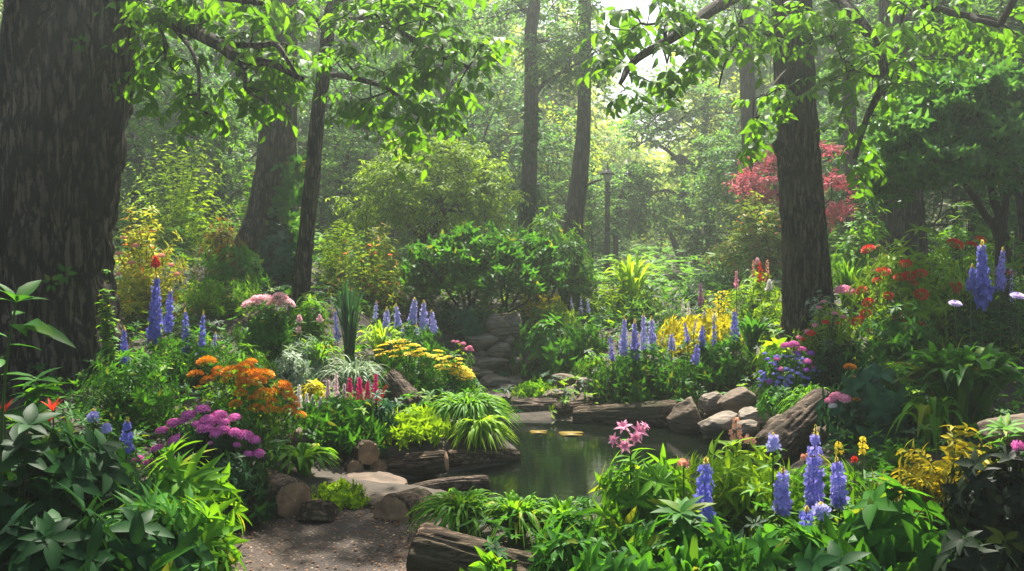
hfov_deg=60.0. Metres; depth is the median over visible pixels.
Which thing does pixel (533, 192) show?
ivy
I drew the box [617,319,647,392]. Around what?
delphinium
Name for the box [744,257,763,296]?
flower spike
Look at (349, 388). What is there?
celosia
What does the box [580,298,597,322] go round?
delphinium
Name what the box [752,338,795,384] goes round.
hosta
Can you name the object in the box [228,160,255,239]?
light green shrub
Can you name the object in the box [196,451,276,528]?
dark fern bush
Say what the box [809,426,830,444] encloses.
bank rock
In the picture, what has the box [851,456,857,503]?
starry flower
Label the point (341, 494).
ground cover plant
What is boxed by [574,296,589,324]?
delphinium
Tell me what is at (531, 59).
tall tree
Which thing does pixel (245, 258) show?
shrub
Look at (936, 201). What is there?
understory tree
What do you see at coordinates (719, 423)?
bank rock
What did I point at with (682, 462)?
starry flower
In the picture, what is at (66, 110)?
oak tree
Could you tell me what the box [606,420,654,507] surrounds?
lily
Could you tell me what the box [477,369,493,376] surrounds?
wall stone
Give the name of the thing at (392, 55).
tall tree
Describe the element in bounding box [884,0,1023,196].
oak tree
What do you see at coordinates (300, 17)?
forest tree
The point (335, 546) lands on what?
leaf litter
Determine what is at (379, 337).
grass clump
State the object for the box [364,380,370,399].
celosia
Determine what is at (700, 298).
flower spike
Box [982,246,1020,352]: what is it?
delphinium
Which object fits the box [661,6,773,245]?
forest tree
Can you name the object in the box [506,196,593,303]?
leafy shrub
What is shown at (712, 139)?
understory tree
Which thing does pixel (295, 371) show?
silver leaf plant
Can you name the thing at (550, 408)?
bright ground cover
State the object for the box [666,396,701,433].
bank rock
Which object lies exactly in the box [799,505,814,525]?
salvia
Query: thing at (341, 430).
leafy shrub
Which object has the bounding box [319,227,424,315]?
shrub
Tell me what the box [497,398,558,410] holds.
log
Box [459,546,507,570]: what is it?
leafy plant
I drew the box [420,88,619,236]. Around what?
understory tree
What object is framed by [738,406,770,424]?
bank rock
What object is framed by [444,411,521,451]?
grass clump
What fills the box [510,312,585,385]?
shrub
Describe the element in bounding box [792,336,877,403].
leafy shrub
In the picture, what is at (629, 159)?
forest tree
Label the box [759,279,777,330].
flower spike
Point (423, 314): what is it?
delphinium
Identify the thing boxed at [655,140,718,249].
forest tree
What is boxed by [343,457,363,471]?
log
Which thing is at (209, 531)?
rosette plant
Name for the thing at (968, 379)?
leafy plant
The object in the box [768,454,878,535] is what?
leafy plant
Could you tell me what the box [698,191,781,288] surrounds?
green maple
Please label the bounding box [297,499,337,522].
log
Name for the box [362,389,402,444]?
blue flower plant
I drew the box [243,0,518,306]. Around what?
slender tree
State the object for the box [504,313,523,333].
wall stone
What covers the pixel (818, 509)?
salvia
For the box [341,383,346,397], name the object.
astilbe
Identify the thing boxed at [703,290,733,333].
yellow plant
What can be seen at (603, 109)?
forest tree
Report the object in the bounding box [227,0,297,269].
oak tree
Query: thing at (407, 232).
forest tree
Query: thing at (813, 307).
spray bush
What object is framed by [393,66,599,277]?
understory tree
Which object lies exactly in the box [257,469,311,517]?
log
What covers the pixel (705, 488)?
salvia
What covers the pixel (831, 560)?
leafy plant
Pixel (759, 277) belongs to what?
flower spike
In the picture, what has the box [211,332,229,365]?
delphinium
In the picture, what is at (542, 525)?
grass clump
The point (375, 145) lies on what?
understory tree
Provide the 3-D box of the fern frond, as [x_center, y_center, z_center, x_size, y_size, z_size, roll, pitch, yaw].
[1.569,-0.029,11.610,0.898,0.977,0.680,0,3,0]
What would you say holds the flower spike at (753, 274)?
on the ground at (319, 476)
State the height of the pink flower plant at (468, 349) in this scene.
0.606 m
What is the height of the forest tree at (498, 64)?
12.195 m
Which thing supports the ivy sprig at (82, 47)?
attached to the oak tree at (66, 110)
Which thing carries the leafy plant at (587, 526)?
on the ground at (319, 476)
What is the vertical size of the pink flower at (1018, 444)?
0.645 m
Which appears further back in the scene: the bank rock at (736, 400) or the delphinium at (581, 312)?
the delphinium at (581, 312)
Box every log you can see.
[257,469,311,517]
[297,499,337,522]
[323,453,343,465]
[343,439,379,465]
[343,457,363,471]
[368,459,386,471]
[373,487,434,522]
[381,450,448,475]
[406,523,538,570]
[411,475,489,491]
[447,448,520,466]
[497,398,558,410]
[551,398,602,416]
[572,400,677,425]
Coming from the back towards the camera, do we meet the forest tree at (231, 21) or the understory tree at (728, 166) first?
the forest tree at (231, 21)
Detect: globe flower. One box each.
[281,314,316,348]
[282,325,314,360]
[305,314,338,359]
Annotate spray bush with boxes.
[790,284,868,364]
[805,290,839,335]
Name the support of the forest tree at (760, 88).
on the ground at (319, 476)
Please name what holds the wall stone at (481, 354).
on the wall stone at (492, 363)
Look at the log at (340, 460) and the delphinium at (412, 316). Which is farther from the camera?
the delphinium at (412, 316)
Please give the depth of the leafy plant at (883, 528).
3.76 m
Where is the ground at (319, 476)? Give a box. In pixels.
[3,246,1023,559]
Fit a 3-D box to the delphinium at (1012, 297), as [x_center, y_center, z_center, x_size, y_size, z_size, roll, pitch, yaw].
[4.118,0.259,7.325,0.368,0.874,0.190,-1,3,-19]
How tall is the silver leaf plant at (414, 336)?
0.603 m
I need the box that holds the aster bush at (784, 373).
[750,341,826,403]
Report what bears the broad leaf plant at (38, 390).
on the ground at (319, 476)
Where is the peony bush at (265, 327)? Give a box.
[233,292,294,361]
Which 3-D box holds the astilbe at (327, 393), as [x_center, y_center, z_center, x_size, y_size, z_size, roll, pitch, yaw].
[-1.350,0.921,6.508,0.050,0.479,0.050,-1,3,-17]
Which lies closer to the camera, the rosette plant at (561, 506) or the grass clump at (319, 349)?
the rosette plant at (561, 506)
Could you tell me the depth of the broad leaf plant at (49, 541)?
3.12 m
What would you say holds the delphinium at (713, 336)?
on the ground at (319, 476)
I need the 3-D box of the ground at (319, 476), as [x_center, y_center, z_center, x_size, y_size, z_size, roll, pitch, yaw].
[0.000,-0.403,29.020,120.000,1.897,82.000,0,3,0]
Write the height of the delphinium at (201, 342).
0.680 m
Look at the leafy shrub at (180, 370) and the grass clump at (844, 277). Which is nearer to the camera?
the leafy shrub at (180, 370)
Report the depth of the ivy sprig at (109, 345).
7.12 m
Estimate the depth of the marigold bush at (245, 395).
6.05 m
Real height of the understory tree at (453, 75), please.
6.243 m
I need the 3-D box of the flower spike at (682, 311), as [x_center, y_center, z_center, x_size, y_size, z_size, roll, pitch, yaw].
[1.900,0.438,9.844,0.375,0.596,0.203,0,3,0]
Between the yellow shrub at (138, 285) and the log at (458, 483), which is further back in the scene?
the yellow shrub at (138, 285)
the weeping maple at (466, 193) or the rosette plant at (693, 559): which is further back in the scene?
the weeping maple at (466, 193)
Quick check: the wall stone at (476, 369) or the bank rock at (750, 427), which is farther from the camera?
the wall stone at (476, 369)
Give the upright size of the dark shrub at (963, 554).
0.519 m
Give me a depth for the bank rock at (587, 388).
8.75 m
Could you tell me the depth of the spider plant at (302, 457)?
5.72 m
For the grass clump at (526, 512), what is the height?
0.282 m
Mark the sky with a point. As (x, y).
(647, 63)
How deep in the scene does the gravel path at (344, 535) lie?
4.59 m
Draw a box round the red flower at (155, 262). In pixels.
[150,255,160,275]
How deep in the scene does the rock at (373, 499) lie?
5.30 m
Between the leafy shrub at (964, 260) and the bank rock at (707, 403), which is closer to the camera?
the bank rock at (707, 403)
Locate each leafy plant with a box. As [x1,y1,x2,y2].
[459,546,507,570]
[527,519,606,570]
[532,505,618,566]
[566,535,675,570]
[586,444,715,555]
[624,495,756,570]
[673,432,796,538]
[723,517,833,570]
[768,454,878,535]
[794,539,894,570]
[821,471,963,570]
[977,413,1023,464]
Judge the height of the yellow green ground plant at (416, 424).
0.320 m
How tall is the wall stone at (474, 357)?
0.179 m
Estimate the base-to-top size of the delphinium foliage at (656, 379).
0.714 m
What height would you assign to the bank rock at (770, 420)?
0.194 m
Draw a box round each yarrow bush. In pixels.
[369,333,449,395]
[426,352,476,404]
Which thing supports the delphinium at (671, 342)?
on the ground at (319, 476)
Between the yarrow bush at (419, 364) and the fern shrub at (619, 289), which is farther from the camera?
the fern shrub at (619, 289)
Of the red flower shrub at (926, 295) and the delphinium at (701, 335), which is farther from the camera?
the delphinium at (701, 335)
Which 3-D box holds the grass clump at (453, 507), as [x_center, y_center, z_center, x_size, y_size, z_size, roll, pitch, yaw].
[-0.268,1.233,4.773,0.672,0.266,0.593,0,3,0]
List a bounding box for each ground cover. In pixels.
[0,246,1023,570]
[47,247,1023,423]
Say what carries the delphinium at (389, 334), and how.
on the ground at (319, 476)
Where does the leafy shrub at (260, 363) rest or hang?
on the ground at (319, 476)
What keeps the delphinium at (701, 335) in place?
on the ground at (319, 476)
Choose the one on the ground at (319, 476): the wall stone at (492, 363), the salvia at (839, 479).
the salvia at (839, 479)
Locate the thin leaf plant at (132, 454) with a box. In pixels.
[92,411,141,506]
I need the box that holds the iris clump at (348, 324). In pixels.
[331,280,365,365]
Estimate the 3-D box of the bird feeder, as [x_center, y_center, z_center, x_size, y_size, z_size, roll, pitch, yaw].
[3.092,-2.973,23.508,0.337,0.737,0.455,2,3,28]
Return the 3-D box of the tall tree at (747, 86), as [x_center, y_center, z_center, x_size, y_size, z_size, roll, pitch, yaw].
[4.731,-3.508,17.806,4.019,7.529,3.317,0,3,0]
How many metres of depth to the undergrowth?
16.66 m
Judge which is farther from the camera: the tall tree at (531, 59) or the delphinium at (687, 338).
the tall tree at (531, 59)
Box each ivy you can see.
[265,154,306,256]
[502,180,545,222]
[518,105,545,165]
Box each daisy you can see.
[949,300,960,349]
[1009,292,1023,384]
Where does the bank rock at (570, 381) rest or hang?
on the ground at (319, 476)
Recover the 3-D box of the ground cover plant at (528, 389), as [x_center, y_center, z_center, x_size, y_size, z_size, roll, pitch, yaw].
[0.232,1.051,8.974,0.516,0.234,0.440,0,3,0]
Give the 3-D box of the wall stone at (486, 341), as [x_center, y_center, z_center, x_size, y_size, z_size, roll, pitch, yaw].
[-0.332,0.653,10.249,0.438,0.224,0.423,0,3,0]
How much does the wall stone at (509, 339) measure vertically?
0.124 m
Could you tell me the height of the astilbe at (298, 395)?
0.393 m
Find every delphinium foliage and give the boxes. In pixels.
[574,352,608,385]
[582,342,709,403]
[686,332,759,390]
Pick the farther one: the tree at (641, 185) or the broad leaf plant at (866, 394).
the tree at (641, 185)
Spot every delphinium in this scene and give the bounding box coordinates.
[83,408,104,436]
[94,421,142,505]
[110,416,154,501]
[118,325,141,377]
[138,272,167,367]
[156,287,181,359]
[178,307,188,361]
[188,311,213,388]
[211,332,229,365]
[326,309,352,364]
[360,300,379,343]
[371,306,397,358]
[377,330,400,367]
[394,304,401,350]
[399,325,405,353]
[405,297,420,331]
[419,300,436,345]
[429,309,446,377]
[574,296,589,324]
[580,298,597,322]
[596,333,626,391]
[610,315,632,376]
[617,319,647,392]
[639,311,648,351]
[647,316,662,364]
[662,332,684,369]
[672,321,695,372]
[679,318,709,356]
[680,342,709,399]
[690,323,708,375]
[705,318,730,358]
[730,307,747,356]
[951,263,987,348]
[959,240,998,346]
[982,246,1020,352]
[991,264,1023,364]
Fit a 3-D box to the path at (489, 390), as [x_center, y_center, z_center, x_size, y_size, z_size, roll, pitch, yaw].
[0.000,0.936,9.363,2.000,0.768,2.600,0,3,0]
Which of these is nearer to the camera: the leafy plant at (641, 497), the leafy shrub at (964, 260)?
the leafy plant at (641, 497)
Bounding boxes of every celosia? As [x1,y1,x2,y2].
[346,378,353,399]
[356,377,363,400]
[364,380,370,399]
[371,374,379,405]
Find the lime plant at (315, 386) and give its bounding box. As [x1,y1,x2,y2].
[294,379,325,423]
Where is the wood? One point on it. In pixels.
(660, 168)
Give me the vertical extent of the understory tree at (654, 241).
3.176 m
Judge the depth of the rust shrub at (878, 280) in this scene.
10.00 m
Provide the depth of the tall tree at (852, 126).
15.80 m
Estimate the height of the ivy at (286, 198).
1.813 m
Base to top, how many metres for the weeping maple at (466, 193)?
2.650 m
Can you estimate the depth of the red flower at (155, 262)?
8.38 m
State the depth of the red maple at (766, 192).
14.59 m
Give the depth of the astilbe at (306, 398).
6.55 m
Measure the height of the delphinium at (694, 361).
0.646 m
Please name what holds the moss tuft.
on the ground at (319, 476)
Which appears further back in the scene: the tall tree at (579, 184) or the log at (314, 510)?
the tall tree at (579, 184)
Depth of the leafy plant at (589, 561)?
3.34 m
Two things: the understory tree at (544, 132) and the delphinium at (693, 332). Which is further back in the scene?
the understory tree at (544, 132)
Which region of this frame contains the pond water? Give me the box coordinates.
[407,420,774,515]
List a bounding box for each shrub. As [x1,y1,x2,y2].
[62,347,196,441]
[113,136,241,256]
[114,205,197,322]
[135,326,238,385]
[175,276,267,317]
[187,242,269,309]
[188,217,248,276]
[214,343,277,409]
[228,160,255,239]
[281,389,389,456]
[288,293,337,349]
[311,220,369,287]
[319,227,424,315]
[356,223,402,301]
[395,219,569,312]
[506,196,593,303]
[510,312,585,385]
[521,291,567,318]
[525,299,581,334]
[544,238,597,311]
[580,274,667,320]
[598,286,680,327]
[754,385,802,431]
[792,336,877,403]
[829,188,896,303]
[838,223,1013,354]
[843,298,953,396]
[856,438,918,482]
[863,242,891,322]
[875,422,1000,536]
[882,361,911,393]
[926,202,994,317]
[926,440,1023,570]
[933,526,1023,570]
[937,289,1023,360]
[996,238,1023,313]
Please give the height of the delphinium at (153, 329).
0.934 m
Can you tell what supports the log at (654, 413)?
on the ground at (319, 476)
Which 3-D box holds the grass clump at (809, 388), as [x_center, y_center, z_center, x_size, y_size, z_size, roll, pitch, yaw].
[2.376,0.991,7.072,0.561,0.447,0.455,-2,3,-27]
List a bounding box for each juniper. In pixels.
[582,313,618,327]
[668,284,712,303]
[677,260,759,292]
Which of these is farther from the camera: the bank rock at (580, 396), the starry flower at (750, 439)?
the bank rock at (580, 396)
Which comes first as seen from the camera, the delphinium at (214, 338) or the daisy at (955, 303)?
the daisy at (955, 303)
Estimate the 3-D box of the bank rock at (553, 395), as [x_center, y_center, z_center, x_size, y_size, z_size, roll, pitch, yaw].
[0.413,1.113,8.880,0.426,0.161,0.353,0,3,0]
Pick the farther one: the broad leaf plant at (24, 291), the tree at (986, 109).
the tree at (986, 109)
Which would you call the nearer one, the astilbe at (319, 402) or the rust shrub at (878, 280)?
the astilbe at (319, 402)
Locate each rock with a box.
[364,492,401,507]
[533,388,569,398]
[551,373,576,388]
[574,377,594,393]
[574,392,592,399]
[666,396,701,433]
[697,411,737,436]
[698,391,722,415]
[717,387,755,413]
[732,419,759,438]
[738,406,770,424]
[763,414,781,428]
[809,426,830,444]
[977,413,1023,442]
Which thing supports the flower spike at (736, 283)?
on the ground at (319, 476)
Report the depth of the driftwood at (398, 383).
7.56 m
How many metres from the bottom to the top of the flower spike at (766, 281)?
0.910 m
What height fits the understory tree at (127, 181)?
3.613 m
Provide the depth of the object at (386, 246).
11.55 m
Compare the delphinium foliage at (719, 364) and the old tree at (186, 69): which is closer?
the delphinium foliage at (719, 364)
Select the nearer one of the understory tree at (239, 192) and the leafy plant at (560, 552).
the leafy plant at (560, 552)
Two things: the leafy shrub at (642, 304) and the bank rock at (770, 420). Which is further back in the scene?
the leafy shrub at (642, 304)
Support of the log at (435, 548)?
on the ground at (319, 476)
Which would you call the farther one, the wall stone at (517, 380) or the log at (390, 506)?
the wall stone at (517, 380)
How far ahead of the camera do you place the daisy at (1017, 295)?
6.93 m
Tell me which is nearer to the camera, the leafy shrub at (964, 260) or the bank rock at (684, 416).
the bank rock at (684, 416)
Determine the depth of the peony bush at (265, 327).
8.13 m
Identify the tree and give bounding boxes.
[0,0,3,27]
[0,0,328,402]
[113,75,257,246]
[113,94,213,244]
[124,0,260,250]
[131,26,344,244]
[133,0,259,212]
[140,0,325,224]
[174,0,403,216]
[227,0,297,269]
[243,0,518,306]
[248,126,386,255]
[249,0,453,237]
[297,59,466,256]
[298,49,395,242]
[322,64,523,246]
[332,0,513,249]
[357,0,523,236]
[375,0,575,210]
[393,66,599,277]
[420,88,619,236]
[432,0,625,272]
[478,1,630,229]
[490,128,632,262]
[508,58,607,204]
[544,157,647,265]
[563,0,613,275]
[571,0,1023,342]
[587,122,653,246]
[587,152,664,273]
[593,64,739,269]
[625,184,700,256]
[638,72,758,270]
[655,130,779,273]
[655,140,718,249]
[658,0,835,277]
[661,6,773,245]
[661,192,683,270]
[687,0,869,250]
[701,65,936,266]
[727,0,935,252]
[759,54,986,260]
[770,0,928,264]
[813,0,995,178]
[827,0,1022,282]
[847,53,1023,319]
[854,0,1004,255]
[857,60,1018,265]
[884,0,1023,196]
[924,51,1018,261]
[951,0,1023,287]
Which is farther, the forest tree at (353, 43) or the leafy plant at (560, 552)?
the forest tree at (353, 43)
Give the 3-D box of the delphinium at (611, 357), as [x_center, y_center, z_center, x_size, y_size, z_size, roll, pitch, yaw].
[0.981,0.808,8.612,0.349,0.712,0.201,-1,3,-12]
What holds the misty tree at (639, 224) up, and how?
on the ground at (319, 476)
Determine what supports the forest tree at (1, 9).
on the ground at (319, 476)
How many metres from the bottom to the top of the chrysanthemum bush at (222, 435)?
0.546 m
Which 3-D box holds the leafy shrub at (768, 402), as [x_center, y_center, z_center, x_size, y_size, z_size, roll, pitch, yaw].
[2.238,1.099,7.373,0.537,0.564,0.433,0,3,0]
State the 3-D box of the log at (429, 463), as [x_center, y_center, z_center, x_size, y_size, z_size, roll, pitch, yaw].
[-0.697,1.286,6.352,0.495,0.228,0.181,0,3,6]
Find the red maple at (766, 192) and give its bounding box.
[723,140,861,234]
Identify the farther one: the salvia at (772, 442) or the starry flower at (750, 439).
the starry flower at (750, 439)
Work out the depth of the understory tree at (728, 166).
20.19 m
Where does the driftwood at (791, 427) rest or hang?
on the ground at (319, 476)
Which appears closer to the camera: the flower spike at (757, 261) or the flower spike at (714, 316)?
the flower spike at (714, 316)
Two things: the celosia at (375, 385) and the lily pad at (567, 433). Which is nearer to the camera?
the celosia at (375, 385)
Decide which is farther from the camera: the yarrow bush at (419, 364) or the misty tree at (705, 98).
the misty tree at (705, 98)
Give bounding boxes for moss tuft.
[497,370,513,377]
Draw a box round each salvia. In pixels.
[693,456,729,533]
[740,432,801,531]
[753,466,797,531]
[786,424,836,534]
[790,501,840,535]
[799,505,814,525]
[807,456,851,534]
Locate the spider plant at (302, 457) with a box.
[263,442,339,476]
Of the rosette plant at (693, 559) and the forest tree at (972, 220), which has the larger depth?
the forest tree at (972, 220)
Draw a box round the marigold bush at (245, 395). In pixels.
[187,355,306,451]
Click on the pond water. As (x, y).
(551, 462)
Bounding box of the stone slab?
[347,470,407,484]
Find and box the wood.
[0,0,1012,250]
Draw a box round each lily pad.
[530,430,546,433]
[559,431,582,435]
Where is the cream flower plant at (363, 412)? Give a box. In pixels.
[353,406,373,440]
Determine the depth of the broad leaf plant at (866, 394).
6.19 m
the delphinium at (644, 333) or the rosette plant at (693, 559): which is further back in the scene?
the delphinium at (644, 333)
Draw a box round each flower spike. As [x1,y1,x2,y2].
[675,299,686,315]
[676,301,690,331]
[696,283,707,317]
[703,313,728,347]
[723,271,747,333]
[742,260,759,303]
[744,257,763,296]
[749,262,771,307]
[757,259,773,318]
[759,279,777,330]
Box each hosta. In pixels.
[558,314,608,362]
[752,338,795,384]
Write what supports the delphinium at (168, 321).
on the ground at (319, 476)
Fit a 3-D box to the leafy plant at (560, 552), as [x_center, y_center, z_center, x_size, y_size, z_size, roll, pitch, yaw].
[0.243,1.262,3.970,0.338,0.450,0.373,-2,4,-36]
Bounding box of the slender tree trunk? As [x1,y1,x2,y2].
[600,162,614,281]
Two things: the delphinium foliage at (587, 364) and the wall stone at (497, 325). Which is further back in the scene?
the wall stone at (497, 325)
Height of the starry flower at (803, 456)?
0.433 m
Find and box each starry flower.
[677,458,688,498]
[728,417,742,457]
[743,434,756,452]
[800,453,807,463]
[834,441,843,461]
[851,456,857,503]
[858,436,868,498]
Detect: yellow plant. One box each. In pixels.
[646,310,745,358]
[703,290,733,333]
[719,271,781,334]
[753,298,781,342]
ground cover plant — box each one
[311,477,370,510]
[509,377,557,397]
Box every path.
[232,503,410,570]
[478,386,532,397]
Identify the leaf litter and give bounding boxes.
[231,495,431,570]
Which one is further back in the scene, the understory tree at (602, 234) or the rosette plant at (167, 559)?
the understory tree at (602, 234)
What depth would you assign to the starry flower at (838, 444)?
4.85 m
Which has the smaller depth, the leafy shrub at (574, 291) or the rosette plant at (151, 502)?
the rosette plant at (151, 502)
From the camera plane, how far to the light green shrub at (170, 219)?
14.34 m
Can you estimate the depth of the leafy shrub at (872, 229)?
10.88 m
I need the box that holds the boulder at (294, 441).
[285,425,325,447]
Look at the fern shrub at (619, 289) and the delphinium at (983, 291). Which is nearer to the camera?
the delphinium at (983, 291)
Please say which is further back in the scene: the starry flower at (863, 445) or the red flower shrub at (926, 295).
the red flower shrub at (926, 295)
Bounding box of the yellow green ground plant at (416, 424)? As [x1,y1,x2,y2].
[371,404,451,450]
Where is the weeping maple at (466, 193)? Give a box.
[325,128,531,297]
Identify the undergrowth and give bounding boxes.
[113,211,1018,301]
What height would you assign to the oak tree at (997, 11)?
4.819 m
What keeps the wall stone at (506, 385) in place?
on the path at (489, 390)
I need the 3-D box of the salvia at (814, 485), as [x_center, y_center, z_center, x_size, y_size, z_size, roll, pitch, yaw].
[1.479,1.017,4.363,0.325,0.678,0.198,-1,3,-24]
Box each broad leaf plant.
[0,280,75,492]
[0,403,103,535]
[0,481,131,570]
[6,367,89,492]
[18,424,150,530]
[72,493,214,570]
[435,302,487,336]
[815,359,923,452]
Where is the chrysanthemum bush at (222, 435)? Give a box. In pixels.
[130,403,281,482]
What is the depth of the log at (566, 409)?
8.40 m
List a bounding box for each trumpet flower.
[0,398,13,438]
[41,397,63,449]
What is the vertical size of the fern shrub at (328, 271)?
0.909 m
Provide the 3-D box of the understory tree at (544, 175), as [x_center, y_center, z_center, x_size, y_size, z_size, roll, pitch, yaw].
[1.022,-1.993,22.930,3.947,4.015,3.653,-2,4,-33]
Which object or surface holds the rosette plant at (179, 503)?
on the ground at (319, 476)
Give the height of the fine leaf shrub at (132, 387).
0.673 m
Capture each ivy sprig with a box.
[42,274,58,291]
[53,262,77,284]
[71,34,87,52]
[95,269,120,377]
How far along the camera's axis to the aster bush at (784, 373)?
7.83 m
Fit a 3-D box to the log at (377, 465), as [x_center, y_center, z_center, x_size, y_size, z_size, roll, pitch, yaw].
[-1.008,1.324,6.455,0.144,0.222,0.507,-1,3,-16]
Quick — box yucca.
[727,309,777,357]
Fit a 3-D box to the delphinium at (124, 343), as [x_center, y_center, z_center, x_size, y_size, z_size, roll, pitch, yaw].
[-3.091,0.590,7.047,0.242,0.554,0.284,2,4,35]
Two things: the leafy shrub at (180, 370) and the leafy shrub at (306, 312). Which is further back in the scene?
the leafy shrub at (306, 312)
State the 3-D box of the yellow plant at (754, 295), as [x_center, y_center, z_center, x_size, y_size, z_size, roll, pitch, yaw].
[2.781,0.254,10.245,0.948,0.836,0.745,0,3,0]
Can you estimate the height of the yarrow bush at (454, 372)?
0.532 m
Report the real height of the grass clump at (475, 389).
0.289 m
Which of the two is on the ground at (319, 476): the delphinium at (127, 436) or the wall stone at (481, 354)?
the delphinium at (127, 436)
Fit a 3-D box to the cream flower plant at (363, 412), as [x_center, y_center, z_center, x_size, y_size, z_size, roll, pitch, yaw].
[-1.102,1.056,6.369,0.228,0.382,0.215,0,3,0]
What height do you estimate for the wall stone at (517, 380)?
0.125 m
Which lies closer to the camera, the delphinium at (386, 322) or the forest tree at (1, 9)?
the delphinium at (386, 322)
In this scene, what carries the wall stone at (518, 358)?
on the ground at (319, 476)
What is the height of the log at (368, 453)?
0.230 m
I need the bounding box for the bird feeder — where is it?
[622,161,634,186]
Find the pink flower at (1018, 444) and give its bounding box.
[1011,439,1023,504]
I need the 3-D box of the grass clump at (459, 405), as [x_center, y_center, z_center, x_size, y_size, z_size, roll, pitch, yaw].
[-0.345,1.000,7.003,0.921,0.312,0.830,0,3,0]
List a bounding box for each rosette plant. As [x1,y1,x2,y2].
[97,480,184,540]
[113,544,214,570]
[135,432,251,544]
[157,484,237,570]
[162,495,245,570]
[535,494,589,524]
[665,534,722,570]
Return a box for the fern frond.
[600,251,661,300]
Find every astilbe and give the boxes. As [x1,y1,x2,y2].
[295,384,302,408]
[304,393,309,410]
[317,396,322,410]
[324,379,330,398]
[333,372,339,396]
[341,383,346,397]
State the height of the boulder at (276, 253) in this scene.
0.777 m
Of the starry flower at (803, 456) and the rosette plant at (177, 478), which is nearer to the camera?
the rosette plant at (177, 478)
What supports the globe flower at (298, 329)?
on the ground at (319, 476)
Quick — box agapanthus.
[883,389,969,454]
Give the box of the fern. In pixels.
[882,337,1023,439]
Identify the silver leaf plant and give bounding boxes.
[266,344,313,402]
[279,337,334,381]
[378,320,448,370]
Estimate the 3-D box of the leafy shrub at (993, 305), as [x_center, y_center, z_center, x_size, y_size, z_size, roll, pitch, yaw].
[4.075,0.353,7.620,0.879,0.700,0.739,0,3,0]
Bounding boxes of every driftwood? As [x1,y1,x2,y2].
[384,369,426,409]
[752,388,834,467]
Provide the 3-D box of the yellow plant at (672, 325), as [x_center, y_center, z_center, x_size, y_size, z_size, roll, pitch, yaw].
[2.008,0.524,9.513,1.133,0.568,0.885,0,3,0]
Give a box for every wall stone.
[459,366,481,375]
[460,351,477,366]
[464,333,500,350]
[475,350,488,358]
[475,357,508,370]
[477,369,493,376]
[479,373,513,386]
[486,313,510,340]
[486,342,510,358]
[498,384,517,389]
[501,335,514,344]
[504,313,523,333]
[508,356,523,372]
[510,375,529,385]
[524,356,539,373]
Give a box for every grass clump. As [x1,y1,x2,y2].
[294,339,344,382]
[314,355,390,400]
[355,318,408,372]
[405,486,517,538]
[427,390,524,435]
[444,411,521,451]
[455,490,556,547]
[460,382,485,394]
[512,523,546,549]
[774,381,828,426]
[831,258,866,319]
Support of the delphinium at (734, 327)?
on the ground at (319, 476)
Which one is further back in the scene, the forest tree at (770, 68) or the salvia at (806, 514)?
the forest tree at (770, 68)
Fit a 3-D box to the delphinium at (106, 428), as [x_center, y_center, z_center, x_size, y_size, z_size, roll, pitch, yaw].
[-2.128,0.997,4.655,0.344,0.576,0.205,-1,3,-15]
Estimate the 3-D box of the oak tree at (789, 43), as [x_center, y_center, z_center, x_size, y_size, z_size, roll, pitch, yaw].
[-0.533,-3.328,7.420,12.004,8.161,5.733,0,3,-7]
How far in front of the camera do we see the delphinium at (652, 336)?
8.73 m
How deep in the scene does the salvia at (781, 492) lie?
4.35 m
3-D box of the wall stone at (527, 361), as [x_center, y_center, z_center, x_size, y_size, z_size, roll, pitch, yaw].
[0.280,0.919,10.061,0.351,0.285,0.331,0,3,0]
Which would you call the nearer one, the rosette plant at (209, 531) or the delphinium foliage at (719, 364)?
the rosette plant at (209, 531)
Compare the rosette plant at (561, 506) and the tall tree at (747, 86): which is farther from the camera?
the tall tree at (747, 86)
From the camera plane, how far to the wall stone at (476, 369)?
9.91 m
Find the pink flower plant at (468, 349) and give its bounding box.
[449,340,474,385]
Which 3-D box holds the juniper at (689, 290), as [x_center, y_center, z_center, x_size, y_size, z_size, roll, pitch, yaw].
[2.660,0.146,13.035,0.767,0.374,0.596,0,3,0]
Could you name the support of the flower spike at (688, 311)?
on the ground at (319, 476)
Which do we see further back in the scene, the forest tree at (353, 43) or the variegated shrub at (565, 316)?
the forest tree at (353, 43)
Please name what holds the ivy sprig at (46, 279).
attached to the oak tree at (66, 110)
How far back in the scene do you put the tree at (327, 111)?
19.80 m
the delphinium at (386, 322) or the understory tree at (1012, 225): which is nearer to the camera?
the delphinium at (386, 322)
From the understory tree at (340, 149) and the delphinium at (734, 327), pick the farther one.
the understory tree at (340, 149)
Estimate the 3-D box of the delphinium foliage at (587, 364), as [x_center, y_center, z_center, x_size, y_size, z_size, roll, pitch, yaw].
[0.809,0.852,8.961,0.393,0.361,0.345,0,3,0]
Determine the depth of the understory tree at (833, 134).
17.20 m
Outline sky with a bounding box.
[124,0,1011,243]
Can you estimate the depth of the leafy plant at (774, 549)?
3.61 m
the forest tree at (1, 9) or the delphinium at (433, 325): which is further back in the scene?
the forest tree at (1, 9)
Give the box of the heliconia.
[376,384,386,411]

